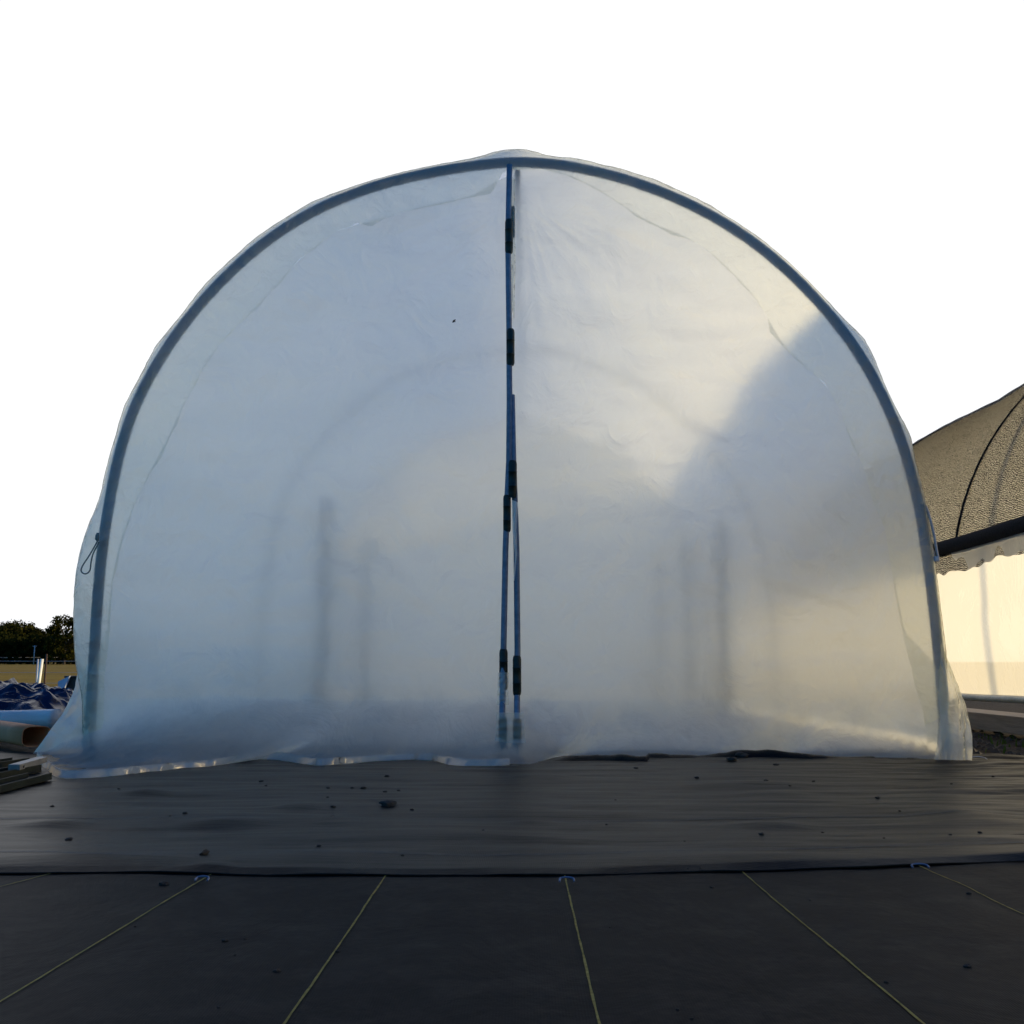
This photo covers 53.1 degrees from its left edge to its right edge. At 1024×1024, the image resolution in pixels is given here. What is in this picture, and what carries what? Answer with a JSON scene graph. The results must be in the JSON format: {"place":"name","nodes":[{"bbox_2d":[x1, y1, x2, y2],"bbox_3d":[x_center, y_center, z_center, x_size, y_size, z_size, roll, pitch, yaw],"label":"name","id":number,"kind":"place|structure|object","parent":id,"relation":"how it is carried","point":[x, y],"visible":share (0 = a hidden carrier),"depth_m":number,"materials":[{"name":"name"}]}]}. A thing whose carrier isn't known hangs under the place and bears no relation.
{"place":"outdoors","nodes":[
{"label":"outdoors","id":0,"kind":"place"},
{"bbox_2d":[0,663,1023,754],"bbox_3d":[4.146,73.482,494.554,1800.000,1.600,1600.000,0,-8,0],"label":"ground","id":1,"kind":"structure","parent":0,"point":[52,679],"depth_m":12.49,"materials":[{"name":"soil"}]},
{"bbox_2d":[2,619,26,633],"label":"tree","id":2,"kind":"object","parent":1,"relation":"on","point":[21,622],"visible":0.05,"depth_m":207.58,"materials":[{"name":"green plant"}]},
{"bbox_2d":[0,621,43,652],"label":"tree","id":3,"kind":"object","parent":1,"relation":"on","point":[7,626],"visible":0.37,"depth_m":199.05,"materials":[{"name":"green plant"}]},
{"bbox_2d":[0,720,49,746],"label":"pipe","id":4,"kind":"object","parent":1,"relation":"on","point":[23,734],"visible":0.85,"depth_m":5.53,"materials":[{"name":"grey plastic"}]},
{"bbox_2d":[0,657,56,663],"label":"field rail","id":5,"kind":"object","parent":1,"relation":"on","point":[21,657],"visible":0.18,"depth_m":163.95,"materials":[{"name":"metal"}]},
{"bbox_2d":[0,709,62,728],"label":"film roll","id":6,"kind":"object","parent":1,"relation":"on","point":[49,718],"visible":0.64,"depth_m":7.00,"materials":[{"name":"white plastic"}]},
{"bbox_2d":[26,627,45,635],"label":"tree","id":7,"kind":"object","parent":1,"relation":"on","point":[42,632],"visible":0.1,"depth_m":201.37,"materials":[{"name":"green plant"}]},
{"bbox_2d":[0,678,72,711],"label":"tarp","id":8,"kind":"object","parent":1,"relation":"on","point":[15,694],"visible":0.67,"depth_m":8.83,"materials":[{"name":"blue plastic"}]},
{"bbox_2d":[36,659,38,681],"bbox_3d":[-6.204,2.190,13.375,0.021,0.538,0.021,-4,-9,23],"label":"grey stake","id":9,"kind":"object","parent":1,"relation":"on","point":[37,669],"visible":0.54,"depth_m":13.38,"materials":[{"name":"metal"}]},
{"bbox_2d":[0,633,74,663],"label":"undergrowth","id":10,"kind":"object","parent":1,"relation":"on","point":[17,646],"visible":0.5,"depth_m":162.83,"materials":[{"name":"green plant"}]},
{"bbox_2d":[0,654,76,683],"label":"wire fence","id":11,"kind":"object","parent":1,"relation":"on","point":[45,669],"visible":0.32,"depth_m":13.69,"materials":[{"name":"metal"}]},
{"bbox_2d":[37,659,43,682],"bbox_3d":[-6.035,2.146,13.077,0.084,0.539,0.044,0,-8,0],"label":"white pipe","id":12,"kind":"object","parent":1,"relation":"on","point":[40,671],"visible":0.66,"depth_m":13.08,"materials":[{"name":"paint"}]},
{"bbox_2d":[43,614,74,664],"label":"tree","id":13,"kind":"object","parent":1,"relation":"on","point":[61,652],"visible":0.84,"depth_m":148.37,"materials":[{"name":"green plant"}]},
{"bbox_2d":[58,676,70,687],"bbox_3d":[-5.452,2.125,12.445,0.098,0.271,0.146,-8,-12,43],"label":"plastic panel","id":14,"kind":"object","parent":1,"relation":"on","point":[62,683],"visible":0.5,"depth_m":12.44,"materials":[{"name":"plastic"}]},
{"bbox_2d":[57,626,74,661],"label":"tree","id":15,"kind":"object","parent":1,"relation":"on","point":[66,634],"visible":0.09,"depth_m":149.88,"materials":[{"name":"green plant"}]},
{"bbox_2d":[64,676,76,690],"bbox_3d":[-5.293,2.167,12.582,0.325,0.309,0.251,0,-8,0],"label":"black crate","id":16,"kind":"object","parent":1,"relation":"on","point":[71,682],"visible":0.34,"depth_m":12.49,"materials":[{"name":"black plastic"}]},
{"bbox_2d":[33,149,972,777],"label":"film tunnel","id":17,"kind":"structure","parent":1,"relation":"on","point":[615,461],"depth_m":5.34,"materials":[{"name":"plastic"}]},
{"bbox_2d":[0,834,1023,1023],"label":"ground fabric","id":18,"kind":"object","parent":1,"relation":"on","point":[771,947],"visible":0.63,"depth_m":1.67,"materials":[{"name":"black fabric"}]},
{"bbox_2d":[159,881,168,885],"bbox_3d":[-0.729,0.779,2.149,0.022,0.011,0.021,-1,-9,4],"label":"soil clod","id":19,"kind":"object","parent":18,"relation":"on","point":[163,883],"visible":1,"depth_m":2.14,"materials":[{"name":"brown soil"}]},
{"bbox_2d":[194,875,209,880],"bbox_3d":[-0.653,0.773,2.163,0.030,0.010,0.017,0,-8,0],"label":"fabric pin","id":20,"kind":"object","parent":18,"relation":"on","point":[200,876],"visible":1,"depth_m":2.17,"materials":[{"name":"metal"}]},
{"bbox_2d":[559,876,574,881],"bbox_3d":[0.115,0.771,2.153,0.034,0.010,0.017,0,-8,0],"label":"fabric pin","id":21,"kind":"object","parent":18,"relation":"on","point":[563,877],"visible":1,"depth_m":2.16,"materials":[{"name":"metal"}]},
{"bbox_2d":[911,863,929,868],"bbox_3d":[0.914,0.793,2.298,0.040,0.010,0.017,0,-8,0],"label":"fabric pin","id":22,"kind":"object","parent":18,"relation":"on","point":[928,866],"visible":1,"depth_m":2.30,"materials":[{"name":"metal"}]},
{"bbox_2d":[963,964,971,967],"bbox_3d":[0.695,0.693,1.564,0.014,0.006,0.014,-7,-11,40],"label":"soil clod","id":23,"kind":"object","parent":18,"relation":"on","point":[967,965],"visible":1,"depth_m":1.56,"materials":[{"name":"brown soil"}]},
{"bbox_2d":[0,749,1023,875],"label":"ground fabric","id":24,"kind":"object","parent":1,"relation":"on","point":[551,816],"visible":0.84,"depth_m":3.04,"materials":[{"name":"black fabric"}]},
{"bbox_2d":[0,757,28,767],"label":"steel rail","id":25,"kind":"object","parent":24,"relation":"on","point":[5,762],"visible":0.47,"depth_m":4.49,"materials":[{"name":"grey metal"}]},
{"bbox_2d":[0,764,41,778],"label":"steel rail","id":26,"kind":"object","parent":24,"relation":"on","point":[5,772],"visible":0.81,"depth_m":4.15,"materials":[{"name":"metal"}]},
{"bbox_2d":[8,757,46,769],"bbox_3d":[-2.011,1.047,4.268,0.048,0.024,0.354,1,-9,-8],"label":"channel bar","id":27,"kind":"object","parent":26,"relation":"on","point":[21,765],"visible":0.99,"depth_m":4.21,"materials":[{"name":"metal"}]},
{"bbox_2d":[0,773,51,792],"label":"steel rail","id":28,"kind":"object","parent":24,"relation":"on","point":[14,782],"visible":1,"depth_m":3.83,"materials":[{"name":"metal"}]},
{"bbox_2d":[199,849,209,854],"bbox_3d":[-0.728,0.807,2.426,0.013,0.016,0.033,-3,-9,20],"label":"soil clod","id":29,"kind":"object","parent":24,"relation":"on","point":[205,852],"visible":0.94,"depth_m":2.42,"materials":[{"name":"brown soil"}]},
{"bbox_2d":[379,800,396,806],"bbox_3d":[-0.394,0.926,3.257,0.051,0.022,0.049,-4,-9,24],"label":"soil clod","id":30,"kind":"object","parent":24,"relation":"on","point":[386,803],"visible":1,"depth_m":3.24,"materials":[{"name":"brown soil"}]},
{"bbox_2d":[726,757,736,760],"bbox_3d":[1.030,1.163,4.818,0.049,0.024,0.042,-5,-10,30],"label":"soil clod","id":31,"kind":"object","parent":24,"relation":"on","point":[731,759],"visible":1,"depth_m":4.80,"materials":[{"name":"brown soil"}]},
{"bbox_2d":[735,752,748,757],"bbox_3d":[1.125,1.188,5.003,0.064,0.036,0.074,-5,-10,29],"label":"soil clod","id":32,"kind":"object","parent":24,"relation":"on","point":[741,754],"visible":0.92,"depth_m":4.98,"materials":[{"name":"brown soil"}]},
{"bbox_2d":[913,384,1023,703],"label":"shade net tunnel","id":33,"kind":"structure","parent":1,"relation":"on","point":[970,466],"depth_m":6.96,"materials":[{"name":"fabric"}]},
{"bbox_2d":[967,708,1023,734],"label":"timber board","id":34,"kind":"object","parent":1,"relation":"on","point":[1001,721],"depth_m":6.70,"materials":[{"name":"grey wood"}]},
{"bbox_2d":[977,731,1023,753],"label":"weeds","id":35,"kind":"object","parent":1,"relation":"on","point":[1003,742],"visible":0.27,"depth_m":5.95,"materials":[{"name":"green plant"}]},
{"bbox_2d":[0,0,1023,634],"label":"sky","id":36,"kind":"structure","parent":0,"point":[875,146],"materials":[{"name":"white"}]},
{"bbox_2d":[971,729,1023,754],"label":"loose soil","id":37,"kind":"structure","parent":0,"point":[992,748],"depth_m":5.86,"materials":[{"name":"brown soil"}]}
]}

